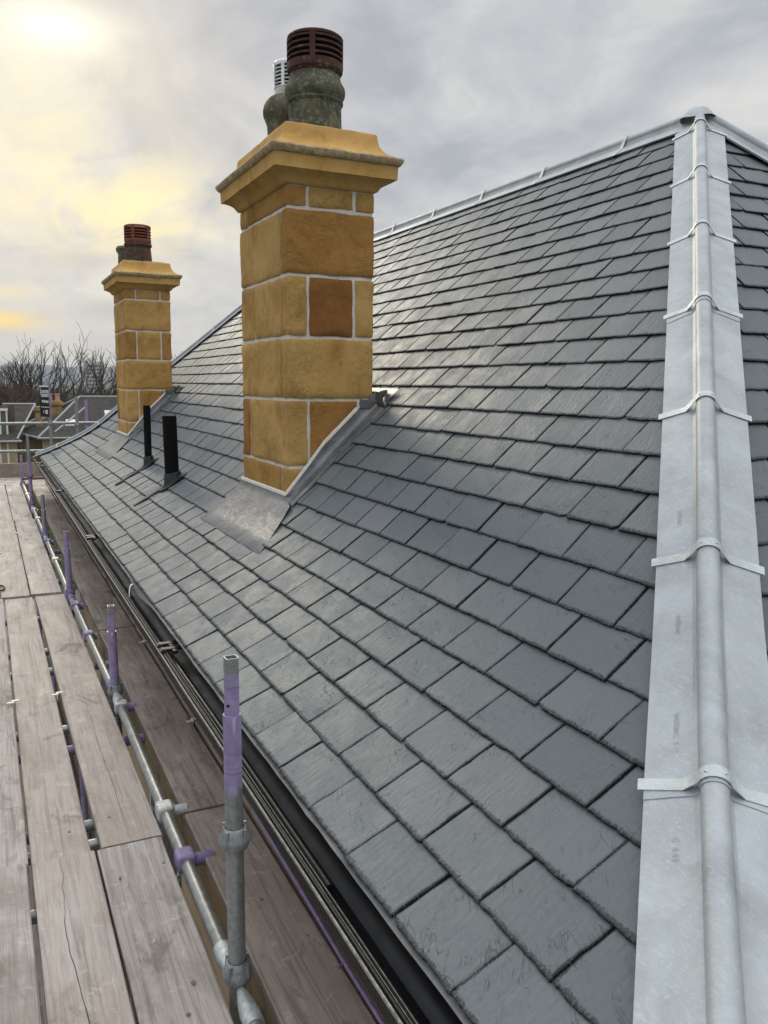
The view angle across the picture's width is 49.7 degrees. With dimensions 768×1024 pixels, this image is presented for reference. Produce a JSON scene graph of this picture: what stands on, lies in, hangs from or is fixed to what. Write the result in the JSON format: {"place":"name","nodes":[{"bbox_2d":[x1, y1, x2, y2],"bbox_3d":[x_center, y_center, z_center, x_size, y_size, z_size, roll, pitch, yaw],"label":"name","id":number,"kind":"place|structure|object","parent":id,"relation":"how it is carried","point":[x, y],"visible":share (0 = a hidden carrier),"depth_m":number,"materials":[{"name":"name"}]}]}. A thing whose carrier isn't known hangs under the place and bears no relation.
{"place":"outdoors","nodes":[
{"label":"outdoors","id":0,"kind":"place"},
{"bbox_2d":[0,403,35,462],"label":"neighbour house","id":1,"kind":"structure","parent":0,"point":[13,412],"depth_m":52.01,"materials":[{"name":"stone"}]},
{"bbox_2d":[0,364,115,386],"bbox_3d":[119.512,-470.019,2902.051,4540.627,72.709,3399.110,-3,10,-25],"label":"hills","id":2,"kind":"structure","parent":0,"point":[48,368],"depth_m":2216.39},
{"bbox_2d":[0,386,116,598],"bbox_3d":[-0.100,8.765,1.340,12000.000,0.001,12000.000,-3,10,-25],"label":"ground","id":3,"kind":"structure","parent":0,"point":[51,536],"depth_m":47.07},
{"bbox_2d":[0,360,21,394],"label":"bare tree","id":4,"kind":"object","parent":3,"relation":"on","point":[7,374],"visible":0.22,"depth_m":108.39,"materials":[{"name":"brown plant"}]},
{"bbox_2d":[0,351,59,393],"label":"bare tree","id":5,"kind":"object","parent":3,"relation":"on","point":[7,377],"visible":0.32,"depth_m":81.10,"materials":[{"name":"plant"}]},
{"bbox_2d":[0,354,73,400],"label":"bare tree","id":6,"kind":"object","parent":3,"relation":"on","point":[22,374],"visible":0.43,"depth_m":77.82,"materials":[{"name":"brown plant"}]},
{"bbox_2d":[5,349,92,400],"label":"bare tree","id":7,"kind":"object","parent":3,"relation":"on","point":[67,393],"visible":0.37,"depth_m":89.86,"materials":[{"name":"brown plant"}]},
{"bbox_2d":[16,334,92,404],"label":"bare tree","id":8,"kind":"object","parent":3,"relation":"on","point":[54,381],"visible":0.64,"depth_m":83.22,"materials":[{"name":"brown plant"}]},
{"bbox_2d":[31,362,77,407],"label":"bare tree","id":9,"kind":"object","parent":3,"relation":"on","point":[63,383],"visible":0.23,"depth_m":102.74,"materials":[{"name":"brown plant"}]},
{"bbox_2d":[0,370,112,421],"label":"woodland","id":10,"kind":"object","parent":3,"relation":"on","point":[8,395],"visible":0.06,"depth_m":66.15,"materials":[{"name":"brown plant"}]},
{"bbox_2d":[52,321,115,400],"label":"bare tree","id":11,"kind":"object","parent":3,"relation":"on","point":[81,372],"visible":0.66,"depth_m":87.34,"materials":[{"name":"brown plant"}]},
{"bbox_2d":[65,354,116,395],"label":"bare tree","id":12,"kind":"object","parent":3,"relation":"on","point":[83,388],"visible":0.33,"depth_m":92.53,"materials":[{"name":"brown plant"}]},
{"bbox_2d":[76,346,116,395],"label":"bare tree","id":13,"kind":"object","parent":3,"relation":"on","point":[102,384],"visible":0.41,"depth_m":85.40,"materials":[{"name":"brown plant"}]},
{"bbox_2d":[94,361,116,395],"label":"bare tree","id":14,"kind":"object","parent":3,"relation":"on","point":[108,377],"visible":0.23,"depth_m":108.31,"materials":[{"name":"brown plant"}]},
{"bbox_2d":[0,378,264,1023],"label":"scaffold","id":15,"kind":"object","parent":3,"relation":"on","point":[231,955],"visible":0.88,"depth_m":2.98,"materials":[{"name":"grey metal"}]},
{"bbox_2d":[0,484,11,520],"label":"scaffold board","id":16,"kind":"object","parent":15,"relation":"on","point":[5,513],"visible":0.97,"depth_m":11.19,"materials":[{"name":"beige wood"}]},
{"bbox_2d":[0,480,27,482],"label":"scaffold board","id":17,"kind":"object","parent":15,"relation":"on","point":[12,481],"depth_m":13.95,"materials":[{"name":"beige wood"}]},
{"bbox_2d":[0,599,28,873],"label":"scaffold board","id":18,"kind":"object","parent":15,"relation":"on","point":[13,848],"visible":0.98,"depth_m":3.52,"materials":[{"name":"beige wood"}]},
{"bbox_2d":[7,699,18,708],"bbox_3d":[-1.945,1.010,4.348,0.060,0.038,0.042,-3,10,-25],"label":"board clip","id":19,"kind":"object","parent":18,"relation":"attached to","point":[13,701],"visible":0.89,"depth_m":4.33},
{"bbox_2d":[0,520,29,601],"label":"scaffold board","id":20,"kind":"object","parent":15,"relation":"on","point":[13,580],"visible":0.98,"depth_m":7.54,"materials":[{"name":"beige wood"}]},
{"bbox_2d":[5,484,32,523],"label":"scaffold board","id":21,"kind":"object","parent":15,"relation":"on","point":[19,508],"visible":0.94,"depth_m":11.47,"materials":[{"name":"beige wood"}]},
{"bbox_2d":[0,863,40,1023],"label":"scaffold board","id":22,"kind":"object","parent":15,"relation":"on","point":[19,999],"visible":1,"depth_m":2.44,"materials":[{"name":"beige wood"}]},
{"bbox_2d":[0,476,42,478],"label":"scaffold board","id":23,"kind":"object","parent":15,"relation":"on","point":[14,478],"depth_m":14.34,"materials":[{"name":"beige wood"}]},
{"bbox_2d":[0,463,41,477],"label":"toe board","id":24,"kind":"object","parent":23,"relation":"on","point":[9,469],"depth_m":14.61,"materials":[{"name":"wood"}]},
{"bbox_2d":[0,479,43,480],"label":"scaffold board","id":25,"kind":"object","parent":15,"relation":"on","point":[14,479],"depth_m":14.20,"materials":[{"name":"beige wood"}]},
{"bbox_2d":[0,481,45,485],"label":"scaffold board","id":26,"kind":"object","parent":15,"relation":"on","point":[26,483],"depth_m":13.74,"materials":[{"name":"beige wood"}]},
{"bbox_2d":[14,519,61,598],"bbox_3d":[-3.535,0.385,8.359,0.230,0.040,3.940,-3,10,-25],"label":"scaffold board","id":27,"kind":"object","parent":15,"relation":"on","point":[41,576],"visible":1,"depth_m":7.75,"materials":[{"name":"beige wood"}]},
{"bbox_2d":[32,480,52,498],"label":"scaffold board","id":28,"kind":"object","parent":15,"relation":"on","point":[40,487],"visible":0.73,"depth_m":13.00,"materials":[{"name":"beige wood"}]},
{"bbox_2d":[39,385,49,416],"bbox_3d":[-5.528,-1.804,13.497,0.140,0.505,0.018,-3,10,-25],"label":"scaffold sign","id":29,"kind":"object","parent":15,"relation":"attached to","point":[44,399],"visible":1,"depth_m":13.49,"materials":[{"name":"white paint"}]},
{"bbox_2d":[5,597,90,867],"bbox_3d":[-2.006,0.974,4.731,0.202,0.040,3.960,-3,10,-25],"label":"scaffold board","id":30,"kind":"object","parent":15,"relation":"on","point":[54,816],"visible":0.98,"depth_m":3.81,"materials":[{"name":"beige wood"}]},
{"bbox_2d":[51,691,62,700],"bbox_3d":[-1.761,0.994,4.468,0.060,0.038,0.042,-3,10,-25],"label":"board clip","id":31,"kind":"object","parent":30,"relation":"attached to","point":[57,694],"visible":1,"depth_m":4.45,"materials":[{"name":"silver metal"}]},
{"bbox_2d":[36,496,78,542],"bbox_3d":[-4.175,0.047,10.511,0.229,0.039,3.680,-3,10,-25],"label":"scaffold board","id":32,"kind":"object","parent":15,"relation":"on","point":[58,522],"visible":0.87,"depth_m":10.04,"materials":[{"name":"wood"}]},
{"bbox_2d":[53,493,77,535],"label":"scaffold board","id":33,"kind":"object","parent":15,"relation":"on","point":[67,517],"visible":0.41,"depth_m":10.46,"materials":[{"name":"wood"}]},
{"bbox_2d":[32,850,134,1023],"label":"scaffold board","id":34,"kind":"object","parent":15,"relation":"on","point":[84,982],"visible":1,"depth_m":2.48,"materials":[{"name":"beige wood"}]},
{"bbox_2d":[57,539,132,633],"bbox_3d":[-2.604,0.560,7.268,0.229,0.039,3.560,-3,10,-25],"label":"scaffold board","id":35,"kind":"object","parent":15,"relation":"on","point":[96,593],"visible":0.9,"depth_m":6.75,"materials":[{"name":"wood"}]},
{"bbox_2d":[35,594,162,848],"bbox_3d":[-1.794,0.957,4.835,0.237,0.042,3.960,-3,10,-25],"label":"scaffold board","id":36,"kind":"object","parent":15,"relation":"on","point":[121,811],"visible":1,"depth_m":3.93,"materials":[{"name":"beige wood"}]},
{"bbox_2d":[78,533,128,616],"bbox_3d":[-2.555,0.503,7.675,0.186,0.040,3.560,-3,10,-25],"label":"scaffold board","id":37,"kind":"object","parent":15,"relation":"on","point":[121,604],"visible":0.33,"depth_m":7.14,"materials":[{"name":"wood"}]},
{"bbox_2d":[102,643,159,782],"bbox_3d":[-1.436,1.113,4.655,0.028,0.234,1.980,-3,10,-25],"label":"timber plank","id":38,"kind":"object","parent":15,"relation":"on","point":[152,759],"visible":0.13,"depth_m":4.12,"materials":[{"name":"wood"}]},
{"bbox_2d":[99,627,224,820],"bbox_3d":[-1.256,1.002,4.483,0.229,0.040,2.650,-3,10,-25],"label":"scaffold board","id":39,"kind":"object","parent":15,"relation":"on","point":[192,772],"visible":0.87,"depth_m":4.00,"materials":[{"name":"wood"}]},
{"bbox_2d":[186,718,195,724],"bbox_3d":[-0.957,1.054,4.138,0.060,0.038,0.042,-3,10,-25],"label":"board clip","id":40,"kind":"object","parent":39,"relation":"attached to","point":[191,720],"visible":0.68,"depth_m":4.12,"materials":[{"name":"silver metal"}]},
{"bbox_2d":[97,837,233,1023],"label":"scaffold board","id":41,"kind":"object","parent":15,"relation":"on","point":[164,958],"visible":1,"depth_m":2.51,"materials":[{"name":"beige wood"}]},
{"bbox_2d":[128,614,223,771],"bbox_3d":[-1.207,0.944,4.891,0.186,0.039,2.650,-3,10,-25],"label":"scaffold board","id":42,"kind":"object","parent":15,"relation":"on","point":[210,747],"visible":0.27,"depth_m":4.42,"materials":[{"name":"wood"}]},
{"bbox_2d":[159,768,275,1023],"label":"timber plank","id":43,"kind":"object","parent":15,"relation":"on","point":[253,989],"visible":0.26,"depth_m":2.85,"materials":[{"name":"wood"}]},
{"bbox_2d":[185,806,376,1023],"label":"scaffold board","id":44,"kind":"object","parent":15,"relation":"on","point":[300,977],"visible":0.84,"depth_m":2.50,"materials":[{"name":"wood"}]},
{"bbox_2d":[223,766,387,1023],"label":"scaffold board","id":45,"kind":"object","parent":15,"relation":"on","point":[252,815],"visible":0.15,"depth_m":2.69,"materials":[{"name":"wood"}]},
{"bbox_2d":[249,804,384,1023],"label":"steel rod","id":46,"kind":"object","parent":45,"relation":"on","point":[348,969],"visible":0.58,"depth_m":2.50,"materials":[{"name":"purple paint"}]},
{"bbox_2d":[17,393,117,514],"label":"neighbour house","id":47,"kind":"structure","parent":0,"point":[99,407],"depth_m":55.58,"materials":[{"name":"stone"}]},
{"bbox_2d":[82,359,104,392],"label":"tower block","id":48,"kind":"structure","parent":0,"point":[91,375],"depth_m":656.84,"materials":[{"name":"concrete"}]},
{"bbox_2d":[0,0,767,366],"label":"sky","id":49,"kind":"structure","parent":0,"point":[114,114],"materials":[{"name":"grey"}]},
{"bbox_2d":[31,27,767,1023],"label":"slate roofed house","id":50,"kind":"structure","parent":0,"point":[441,533],"depth_m":3.00,"materials":[{"name":"stone"}]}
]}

